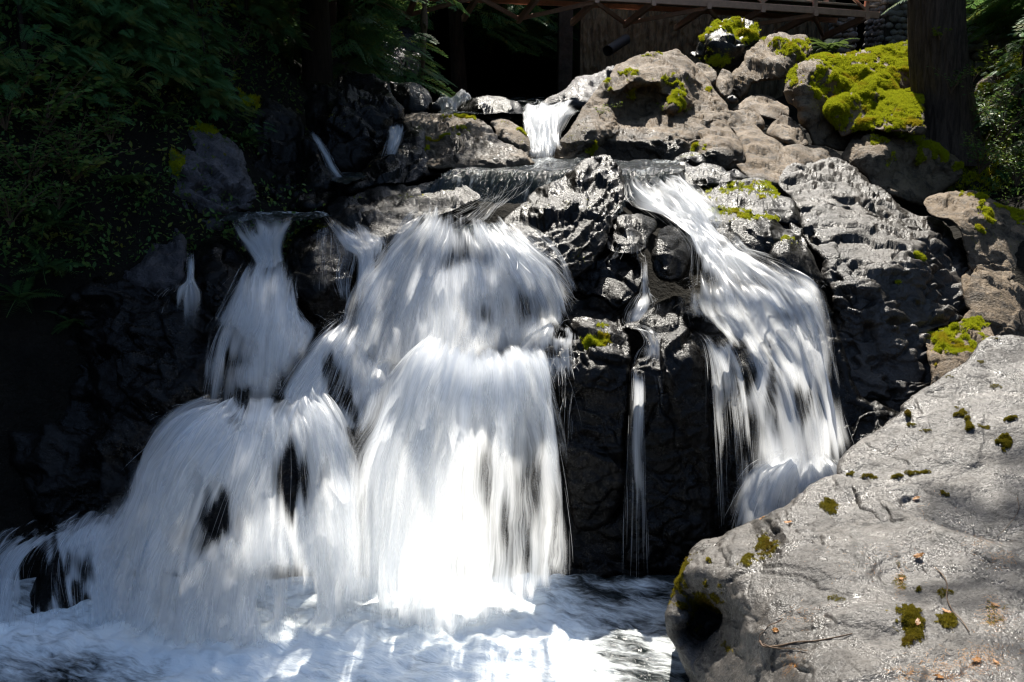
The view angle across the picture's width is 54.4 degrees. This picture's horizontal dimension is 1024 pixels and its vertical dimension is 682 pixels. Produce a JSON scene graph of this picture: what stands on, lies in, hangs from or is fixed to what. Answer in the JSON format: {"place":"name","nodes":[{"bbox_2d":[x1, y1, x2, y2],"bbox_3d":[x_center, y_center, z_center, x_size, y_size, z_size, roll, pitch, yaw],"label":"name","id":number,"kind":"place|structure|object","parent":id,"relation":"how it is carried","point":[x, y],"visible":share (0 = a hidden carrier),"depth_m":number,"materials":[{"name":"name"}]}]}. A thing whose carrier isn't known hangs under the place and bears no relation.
{"place":"outdoors","nodes":[
{"label":"outdoors","id":0,"kind":"place"},
{"bbox_2d":[238,222,288,270],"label":"waterfall","id":1,"kind":"structure","parent":0,"point":[263,245],"depth_m":10.28,"materials":[{"name":"white liquid"}]},
{"bbox_2d":[222,211,331,221],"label":"water","id":2,"kind":"structure","parent":0,"point":[270,216],"depth_m":11.20,"materials":[{"name":"black liquid"}]},
{"bbox_2d":[0,573,688,681],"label":"water","id":3,"kind":"structure","parent":0,"point":[589,627],"depth_m":8.32,"materials":[{"name":"white liquid"}]},
{"bbox_2d":[0,513,149,629],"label":"waterfall","id":4,"kind":"structure","parent":3,"relation":"on","point":[90,540],"depth_m":8.71,"materials":[{"name":"white liquid"}]},
{"bbox_2d":[100,368,361,642],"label":"waterfall","id":5,"kind":"structure","parent":3,"relation":"on","point":[152,538],"depth_m":8.26,"materials":[{"name":"white liquid"}]},
{"bbox_2d":[348,333,573,629],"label":"waterfall","id":6,"kind":"structure","parent":3,"relation":"on","point":[445,418],"depth_m":8.43,"materials":[{"name":"white liquid"}]},
{"bbox_2d":[623,375,644,576],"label":"waterfall","id":7,"kind":"structure","parent":3,"relation":"on","point":[638,402],"depth_m":9.39,"materials":[{"name":"white liquid"}]},
{"bbox_2d":[435,96,580,113],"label":"water","id":8,"kind":"structure","parent":0,"point":[524,101],"depth_m":23.17,"materials":[{"name":"black liquid"}]},
{"bbox_2d":[457,95,524,123],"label":"rock","id":9,"kind":"object","parent":8,"relation":"in","point":[485,104],"visible":0.84,"depth_m":17.25,"materials":[{"name":"stone"}]},
{"bbox_2d":[523,100,572,157],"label":"waterfall","id":10,"kind":"structure","parent":8,"relation":"on","point":[543,122],"depth_m":15.32,"materials":[{"name":"white liquid"}]},
{"bbox_2d":[537,66,614,109],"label":"rock","id":11,"kind":"object","parent":8,"relation":"in","point":[578,91],"visible":0.51,"depth_m":19.29,"materials":[{"name":"grey stone"}]},
{"bbox_2d":[0,0,1023,579],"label":"terrain","id":12,"kind":"structure","parent":0,"point":[38,370],"depth_m":10.99,"materials":[{"name":"soil"}]},
{"bbox_2d":[0,169,58,225],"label":"shrub","id":13,"kind":"object","parent":12,"relation":"on","point":[6,204],"visible":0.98,"depth_m":10.16,"materials":[{"name":"green plant"}]},
{"bbox_2d":[0,277,63,316],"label":"fern","id":14,"kind":"object","parent":12,"relation":"on","point":[26,295],"visible":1,"depth_m":10.10,"materials":[{"name":"green plant"}]},
{"bbox_2d":[0,23,69,99],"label":"shrub","id":15,"kind":"object","parent":12,"relation":"on","point":[41,75],"visible":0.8,"depth_m":10.33,"materials":[{"name":"green plant"}]},
{"bbox_2d":[0,107,98,182],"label":"shrub","id":16,"kind":"object","parent":12,"relation":"on","point":[36,163],"visible":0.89,"depth_m":10.30,"materials":[{"name":"green plant"}]},
{"bbox_2d":[12,237,88,282],"bbox_3d":[-4.779,-0.851,10.226,0.660,0.412,0.696,0,15,0],"label":"fern","id":17,"kind":"object","parent":12,"relation":"on","point":[52,265],"visible":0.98,"depth_m":10.25,"materials":[{"name":"green plant"}]},
{"bbox_2d":[0,61,109,135],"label":"shrub","id":18,"kind":"object","parent":12,"relation":"on","point":[63,106],"visible":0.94,"depth_m":10.53,"materials":[{"name":"green plant"}]},
{"bbox_2d":[22,195,97,238],"bbox_3d":[-4.702,-1.284,10.380,0.871,0.397,0.760,-12,19,-39],"label":"fern","id":19,"kind":"object","parent":12,"relation":"on","point":[49,220],"visible":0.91,"depth_m":10.38,"materials":[{"name":"green plant"}]},
{"bbox_2d":[29,549,93,613],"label":"rock","id":20,"kind":"object","parent":12,"relation":"on","point":[43,592],"visible":0.37,"depth_m":9.07,"materials":[{"name":"stone"}]},
{"bbox_2d":[19,107,120,150],"bbox_3d":[-4.676,-2.221,10.505,0.927,0.498,0.699,0,15,0],"label":"shrub","id":21,"kind":"object","parent":12,"relation":"on","point":[39,127],"visible":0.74,"depth_m":10.58,"materials":[{"name":"green plant"}]},
{"bbox_2d":[0,0,151,125],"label":"hemlock sapling","id":22,"kind":"object","parent":12,"relation":"on","point":[48,17],"visible":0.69,"depth_m":10.80,"materials":[{"name":"green plant"}]},
{"bbox_2d":[14,123,140,181],"bbox_3d":[-4.526,-1.955,10.416,1.153,0.652,0.654,-3,15,-10],"label":"shrub","id":23,"kind":"object","parent":12,"relation":"on","point":[82,166],"visible":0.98,"depth_m":10.44,"materials":[{"name":"green plant"}]},
{"bbox_2d":[3,0,192,54],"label":"hemlock sapling","id":24,"kind":"object","parent":12,"relation":"on","point":[100,42],"visible":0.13,"depth_m":11.40,"materials":[{"name":"green plant"}]},
{"bbox_2d":[69,103,138,142],"bbox_3d":[-4.477,-2.409,11.021,0.632,0.445,0.556,0,15,0],"label":"shrub","id":25,"kind":"object","parent":12,"relation":"on","point":[112,130],"visible":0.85,"depth_m":10.99,"materials":[{"name":"green plant"}]},
{"bbox_2d":[19,0,213,84],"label":"hemlock sapling","id":26,"kind":"object","parent":12,"relation":"on","point":[98,5],"visible":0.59,"depth_m":11.36,"materials":[{"name":"green plant"}]},
{"bbox_2d":[76,65,159,97],"bbox_3d":[-4.522,-2.915,11.314,0.882,0.445,0.924,0,15,0],"label":"fern","id":27,"kind":"object","parent":12,"relation":"on","point":[129,80],"visible":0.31,"depth_m":11.39,"materials":[{"name":"green plant"}]},
{"bbox_2d":[7,276,229,528],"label":"cliff","id":28,"kind":"structure","parent":12,"relation":"on","point":[141,376],"depth_m":9.90,"materials":[{"name":"stone"}]},
{"bbox_2d":[178,258,198,307],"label":"waterfall","id":29,"kind":"structure","parent":28,"relation":"on","point":[188,289],"depth_m":9.97,"materials":[{"name":"white liquid"}]},
{"bbox_2d":[122,228,187,292],"bbox_3d":[-4.246,-1.060,11.281,1.082,0.719,2.345,-14,20,-43],"label":"rock ledge","id":30,"kind":"object","parent":12,"relation":"on","point":[160,268],"visible":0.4,"depth_m":10.56,"materials":[{"name":"grey stone"}]},
{"bbox_2d":[79,0,243,107],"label":"hemlock sapling","id":31,"kind":"object","parent":12,"relation":"on","point":[124,47],"visible":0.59,"depth_m":11.65,"materials":[{"name":"green plant"}]},
{"bbox_2d":[0,0,324,280],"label":"undergrowth","id":32,"kind":"object","parent":12,"relation":"on","point":[136,204],"visible":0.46,"depth_m":11.02,"materials":[{"name":"green plant"}]},
{"bbox_2d":[168,121,255,230],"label":"boulder","id":33,"kind":"object","parent":12,"relation":"on","point":[233,178],"visible":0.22,"depth_m":11.86,"materials":[{"name":"grey stone"}]},
{"bbox_2d":[194,236,250,318],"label":"boulder","id":34,"kind":"object","parent":12,"relation":"on","point":[221,261],"visible":0.94,"depth_m":10.42,"materials":[{"name":"stone"}]},
{"bbox_2d":[170,20,275,131],"bbox_3d":[-3.979,-3.292,12.809,1.468,1.592,1.627,-13,19,-40],"label":"hemlock sapling","id":35,"kind":"object","parent":12,"relation":"on","point":[207,101],"visible":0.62,"depth_m":12.62,"materials":[{"name":"green plant"}]},
{"bbox_2d":[193,434,309,578],"bbox_3d":[-2.461,1.887,9.858,1.356,1.996,1.167,-6,16,-23],"label":"rock","id":36,"kind":"object","parent":12,"relation":"on","point":[291,474],"visible":0.12,"depth_m":9.59,"materials":[{"name":"stone"}]},
{"bbox_2d":[201,264,312,414],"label":"waterfall","id":37,"kind":"structure","parent":12,"relation":"on","point":[269,326],"depth_m":9.49,"materials":[{"name":"white liquid"}]},
{"bbox_2d":[234,87,335,200],"bbox_3d":[-3.430,-2.747,13.747,1.200,1.694,3.035,-8,17,-27],"label":"boulder","id":38,"kind":"object","parent":12,"relation":"on","point":[291,153],"visible":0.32,"depth_m":13.38,"materials":[{"name":"stone"}]},
{"bbox_2d":[288,191,337,211],"bbox_3d":[-2.520,-1.744,12.476,0.636,0.238,1.356,0,15,0],"label":"rock slab","id":39,"kind":"object","parent":12,"relation":"on","point":[314,201],"visible":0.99,"depth_m":12.22,"materials":[{"name":"stone"}]},
{"bbox_2d":[285,223,355,329],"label":"boulder","id":40,"kind":"object","parent":12,"relation":"on","point":[315,295],"visible":0.93,"depth_m":10.46,"materials":[{"name":"stone"}]},
{"bbox_2d":[278,312,396,432],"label":"waterfall","id":41,"kind":"structure","parent":12,"relation":"on","point":[369,380],"depth_m":9.40,"materials":[{"name":"white liquid"}]},
{"bbox_2d":[241,0,457,80],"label":"fir tree","id":42,"kind":"object","parent":12,"relation":"on","point":[333,12],"visible":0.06,"depth_m":25.85,"materials":[{"name":"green plant"}]},
{"bbox_2d":[303,71,403,176],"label":"boulder","id":43,"kind":"object","parent":12,"relation":"on","point":[352,117],"visible":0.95,"depth_m":13.89,"materials":[{"name":"stone"}]},
{"bbox_2d":[250,0,460,102],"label":"fir tree","id":44,"kind":"object","parent":12,"relation":"on","point":[373,35],"visible":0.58,"depth_m":20.03,"materials":[{"name":"green plant"}]},
{"bbox_2d":[331,228,388,312],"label":"waterfall","id":45,"kind":"structure","parent":12,"relation":"on","point":[362,250],"depth_m":10.29,"materials":[{"name":"white liquid"}]},
{"bbox_2d":[337,26,420,82],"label":"rock","id":46,"kind":"object","parent":12,"relation":"on","point":[407,32],"visible":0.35,"depth_m":21.67,"materials":[{"name":"stone"}]},
{"bbox_2d":[299,0,470,87],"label":"fir tree","id":47,"kind":"object","parent":12,"relation":"on","point":[317,64],"visible":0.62,"depth_m":18.63,"materials":[{"name":"brown plant"}]},
{"bbox_2d":[334,145,452,195],"bbox_3d":[-1.586,-2.291,13.546,2.230,0.676,1.181,-13,19,-39],"label":"rock slab","id":48,"kind":"object","parent":12,"relation":"on","point":[408,166],"visible":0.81,"depth_m":13.21,"materials":[{"name":"stone"}]},
{"bbox_2d":[326,181,480,246],"bbox_3d":[-1.203,-1.606,12.048,1.917,0.495,2.731,-6,16,-22],"label":"rock slab","id":49,"kind":"object","parent":12,"relation":"on","point":[390,212],"visible":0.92,"depth_m":11.68,"materials":[{"name":"grey stone"}]},
{"bbox_2d":[345,209,574,366],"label":"waterfall","id":50,"kind":"structure","parent":49,"relation":"on","point":[421,294],"depth_m":9.96,"materials":[{"name":"white liquid"}]},
{"bbox_2d":[390,81,431,113],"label":"rock","id":51,"kind":"object","parent":12,"relation":"on","point":[412,97],"visible":0.89,"depth_m":17.55,"materials":[{"name":"grey stone"}]},
{"bbox_2d":[353,0,578,99],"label":"fir tree","id":52,"kind":"object","parent":12,"relation":"on","point":[512,42],"visible":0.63,"depth_m":30.71,"materials":[{"name":"green plant"}]},
{"bbox_2d":[397,112,534,169],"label":"boulder","id":53,"kind":"object","parent":12,"relation":"on","point":[458,140],"visible":0.94,"depth_m":13.94,"materials":[{"name":"beige stone"}]},
{"bbox_2d":[398,126,425,148],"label":"rock","id":54,"kind":"object","parent":53,"relation":"on","point":[418,138],"visible":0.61,"depth_m":14.16,"materials":[{"name":"stone"}]},
{"bbox_2d":[490,119,530,155],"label":"rock","id":55,"kind":"object","parent":12,"relation":"on","point":[510,132],"visible":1,"depth_m":14.84,"materials":[{"name":"beige stone"}]},
{"bbox_2d":[253,0,880,39],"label":"footbridge","id":56,"kind":"object","parent":12,"relation":"on","point":[800,12],"visible":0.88,"depth_m":25.52,"materials":[{"name":"brown wood"}]},
{"bbox_2d":[542,295,631,530],"bbox_3d":[0.730,0.713,10.400,0.960,2.141,2.156,0,15,0],"label":"boulder","id":57,"kind":"object","parent":12,"relation":"on","point":[595,393],"visible":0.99,"depth_m":9.62,"materials":[{"name":"stone"}]},
{"bbox_2d":[569,254,643,310],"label":"rock","id":58,"kind":"object","parent":12,"relation":"on","point":[614,281],"visible":0.94,"depth_m":10.77,"materials":[{"name":"stone"}]},
{"bbox_2d":[502,154,624,280],"bbox_3d":[0.679,-1.539,11.786,1.219,1.121,3.136,5,15,17],"label":"boulder","id":59,"kind":"object","parent":58,"relation":"on","point":[569,217],"visible":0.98,"depth_m":11.15,"materials":[{"name":"stone"}]},
{"bbox_2d":[604,213,656,254],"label":"rock","id":60,"kind":"object","parent":58,"relation":"on","point":[636,230],"visible":0.94,"depth_m":11.19,"materials":[{"name":"stone"}]},
{"bbox_2d":[554,49,735,160],"bbox_3d":[2.738,-4.015,16.853,2.790,1.925,5.647,5,16,19],"label":"boulder","id":61,"kind":"object","parent":12,"relation":"on","point":[638,124],"visible":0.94,"depth_m":16.57,"materials":[{"name":"beige stone"}]},
{"bbox_2d":[689,113,745,169],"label":"boulder","id":62,"kind":"object","parent":61,"relation":"on","point":[720,144],"visible":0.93,"depth_m":15.07,"materials":[{"name":"beige stone"}]},
{"bbox_2d":[622,296,715,575],"bbox_3d":[1.554,0.984,10.392,0.945,2.676,2.100,0,15,0],"label":"boulder","id":63,"kind":"object","parent":12,"relation":"on","point":[675,457],"visible":0.84,"depth_m":9.61,"materials":[{"name":"stone"}]},
{"bbox_2d":[651,225,691,282],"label":"rock","id":64,"kind":"object","parent":12,"relation":"on","point":[670,257],"visible":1,"depth_m":10.77,"materials":[{"name":"stone"}]},
{"bbox_2d":[557,0,834,109],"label":"wooden wall","id":65,"kind":"structure","parent":12,"relation":"on","point":[597,30],"depth_m":29.64,"materials":[{"name":"wood"}]},
{"bbox_2d":[548,297,899,577],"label":"cliff","id":66,"kind":"structure","parent":12,"relation":"on","point":[600,552],"depth_m":9.84,"materials":[{"name":"stone"}]},
{"bbox_2d":[703,339,747,523],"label":"waterfall","id":67,"kind":"structure","parent":66,"relation":"on","point":[722,362],"depth_m":9.43,"materials":[{"name":"white liquid"}]},
{"bbox_2d":[690,266,853,476],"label":"waterfall","id":68,"kind":"structure","parent":66,"relation":"on","point":[755,317],"depth_m":9.45,"materials":[{"name":"white liquid"}]},
{"bbox_2d":[848,409,896,448],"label":"rock","id":69,"kind":"object","parent":66,"relation":"on","point":[868,423],"visible":0.24,"depth_m":9.64,"materials":[{"name":"stone"}]},
{"bbox_2d":[689,16,760,71],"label":"boulder","id":70,"kind":"object","parent":12,"relation":"on","point":[724,43],"visible":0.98,"depth_m":20.20,"materials":[{"name":"plant"}]},
{"bbox_2d":[732,32,812,99],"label":"boulder","id":71,"kind":"object","parent":12,"relation":"on","point":[774,56],"visible":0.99,"depth_m":19.20,"materials":[{"name":"beige stone"}]},
{"bbox_2d":[732,458,836,524],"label":"waterfall","id":72,"kind":"structure","parent":12,"relation":"on","point":[767,489],"depth_m":9.11,"materials":[{"name":"white liquid"}]},
{"bbox_2d":[825,17,858,54],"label":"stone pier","id":73,"kind":"structure","parent":12,"relation":"on","point":[848,33],"depth_m":28.68,"materials":[{"name":"grey stone"}]},
{"bbox_2d":[665,474,1023,681],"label":"boulder","id":74,"kind":"object","parent":12,"relation":"on","point":[735,591],"visible":1,"depth_m":6.81,"materials":[{"name":"grey stone"}]},
{"bbox_2d":[762,494,1023,681],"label":"needle litter","id":75,"kind":"object","parent":74,"relation":"on","point":[945,650],"visible":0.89,"depth_m":5.83,"materials":[{"name":"brown plant"}]},
{"bbox_2d":[837,335,1023,540],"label":"boulder","id":76,"kind":"object","parent":74,"relation":"on","point":[957,434],"visible":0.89,"depth_m":8.18,"materials":[{"name":"grey stone"}]},
{"bbox_2d":[783,39,909,151],"bbox_3d":[6.617,-4.496,17.992,5.243,1.969,2.174,-11,18,-36],"label":"boulder","id":77,"kind":"object","parent":12,"relation":"on","point":[814,82],"visible":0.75,"depth_m":17.04,"materials":[{"name":"green plant"}]},
{"bbox_2d":[850,70,899,98],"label":"boulder","id":78,"kind":"object","parent":77,"relation":"on","point":[866,86],"visible":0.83,"depth_m":16.87,"materials":[{"name":"plant"}]},
{"bbox_2d":[778,157,968,411],"bbox_3d":[4.710,-0.904,12.822,2.333,2.504,6.378,1,15,5],"label":"boulder","id":79,"kind":"object","parent":12,"relation":"on","point":[892,271],"visible":0.94,"depth_m":11.20,"materials":[{"name":"grey stone"}]},
{"bbox_2d":[719,110,841,187],"bbox_3d":[4.298,-3.092,15.638,1.977,0.937,4.222,0,15,0],"label":"rock slab","id":80,"kind":"object","parent":79,"relation":"on","point":[769,158],"visible":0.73,"depth_m":15.22,"materials":[{"name":"beige stone"}]},
{"bbox_2d":[766,115,808,145],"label":"boulder","id":81,"kind":"object","parent":80,"relation":"on","point":[786,129],"visible":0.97,"depth_m":16.05,"materials":[{"name":"beige stone"}]},
{"bbox_2d":[732,94,788,119],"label":"rock","id":82,"kind":"object","parent":81,"relation":"on","point":[768,107],"visible":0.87,"depth_m":17.76,"materials":[{"name":"beige stone"}]},
{"bbox_2d":[727,95,737,103],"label":"rock","id":83,"kind":"object","parent":82,"relation":"on","point":[732,99],"visible":0.99,"depth_m":17.90,"materials":[{"name":"grey stone"}]},
{"bbox_2d":[716,69,732,96],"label":"rock","id":84,"kind":"object","parent":83,"relation":"on","point":[724,84],"visible":0.98,"depth_m":18.42,"materials":[{"name":"beige stone"}]},
{"bbox_2d":[766,234,822,284],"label":"boulder","id":85,"kind":"object","parent":79,"relation":"on","point":[792,254],"visible":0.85,"depth_m":10.71,"materials":[{"name":"stone"}]},
{"bbox_2d":[707,204,802,271],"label":"boulder","id":86,"kind":"object","parent":85,"relation":"on","point":[756,237],"visible":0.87,"depth_m":11.23,"materials":[{"name":"stone"}]},
{"bbox_2d":[695,177,801,224],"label":"boulder","id":87,"kind":"object","parent":86,"relation":"on","point":[757,195],"visible":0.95,"depth_m":12.31,"materials":[{"name":"stone"}]},
{"bbox_2d":[675,162,749,188],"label":"rock","id":88,"kind":"object","parent":87,"relation":"on","point":[703,175],"visible":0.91,"depth_m":13.28,"materials":[{"name":"stone"}]},
{"bbox_2d":[841,129,963,205],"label":"boulder","id":89,"kind":"object","parent":12,"relation":"on","point":[920,169],"visible":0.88,"depth_m":15.59,"materials":[{"name":"beige stone"}]},
{"bbox_2d":[822,87,926,136],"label":"boulder","id":90,"kind":"object","parent":89,"relation":"on","point":[881,109],"visible":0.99,"depth_m":16.07,"materials":[{"name":"green plant"}]},
{"bbox_2d":[907,0,985,165],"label":"cedar tree","id":91,"kind":"object","parent":89,"relation":"on","point":[949,118],"visible":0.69,"depth_m":16.37,"materials":[{"name":"brown plant"}]},
{"bbox_2d":[881,0,1023,48],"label":"fir tree","id":92,"kind":"object","parent":12,"relation":"on","point":[995,20],"visible":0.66,"depth_m":22.00,"materials":[{"name":"green plant"}]},
{"bbox_2d":[925,310,993,383],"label":"rock","id":93,"kind":"object","parent":12,"relation":"on","point":[951,346],"visible":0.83,"depth_m":10.38,"materials":[{"name":"beige stone"}]},
{"bbox_2d":[924,190,1023,271],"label":"boulder","id":94,"kind":"object","parent":12,"relation":"on","point":[991,231],"visible":0.99,"depth_m":12.45,"materials":[{"name":"beige stone"}]},
{"bbox_2d":[941,87,1023,193],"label":"bank","id":95,"kind":"structure","parent":12,"relation":"on","point":[974,176],"depth_m":16.44,"materials":[{"name":"plant"}]},
{"bbox_2d":[961,76,1023,143],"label":"shrub","id":96,"kind":"object","parent":95,"relation":"on","point":[1001,139],"visible":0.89,"depth_m":16.18,"materials":[{"name":"green plant"}]},
{"bbox_2d":[974,52,1023,96],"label":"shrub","id":97,"kind":"object","parent":95,"relation":"on","point":[991,80],"visible":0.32,"depth_m":17.87,"materials":[{"name":"green plant"}]},
{"bbox_2d":[975,37,1023,80],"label":"shrub","id":98,"kind":"object","parent":95,"relation":"on","point":[995,68],"visible":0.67,"depth_m":17.87,"materials":[{"name":"green plant"}]},
{"bbox_2d":[959,118,1023,173],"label":"shrub","id":99,"kind":"object","parent":12,"relation":"on","point":[981,169],"visible":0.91,"depth_m":15.64,"materials":[{"name":"green plant"}]},
{"bbox_2d":[961,264,1023,336],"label":"rock","id":100,"kind":"object","parent":12,"relation":"on","point":[994,298],"visible":0.69,"depth_m":11.28,"materials":[{"name":"beige stone"}]},
{"bbox_2d":[966,0,1023,68],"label":"stone wall","id":101,"kind":"structure","parent":12,"relation":"on","point":[1001,43],"depth_m":23.90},
{"bbox_2d":[973,17,1023,187],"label":"hemlock sapling","id":102,"kind":"object","parent":12,"relation":"on","point":[1017,76],"visible":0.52,"depth_m":16.63,"materials":[{"name":"green plant"}]},
{"bbox_2d":[981,131,1023,186],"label":"shrub","id":103,"kind":"object","parent":12,"relation":"on","point":[1014,175],"visible":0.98,"depth_m":15.27,"materials":[{"name":"green plant"}]},
{"bbox_2d":[520,323,573,382],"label":"waterfall","id":104,"kind":"structure","parent":0,"point":[538,338],"depth_m":9.61,"materials":[{"name":"white liquid"}]},
{"bbox_2d":[412,157,686,238],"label":"water","id":105,"kind":"structure","parent":0,"point":[489,184],"depth_m":12.81,"materials":[{"name":"black liquid"}]},
{"bbox_2d":[625,177,788,285],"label":"waterfall","id":106,"kind":"structure","parent":105,"relation":"on","point":[684,208],"depth_m":11.06,"materials":[{"name":"white liquid"}]},
{"bbox_2d":[863,0,907,48],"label":"stone pier","id":107,"kind":"structure","parent":0,"point":[889,26],"depth_m":25.99,"materials":[{"name":"grey stone"}]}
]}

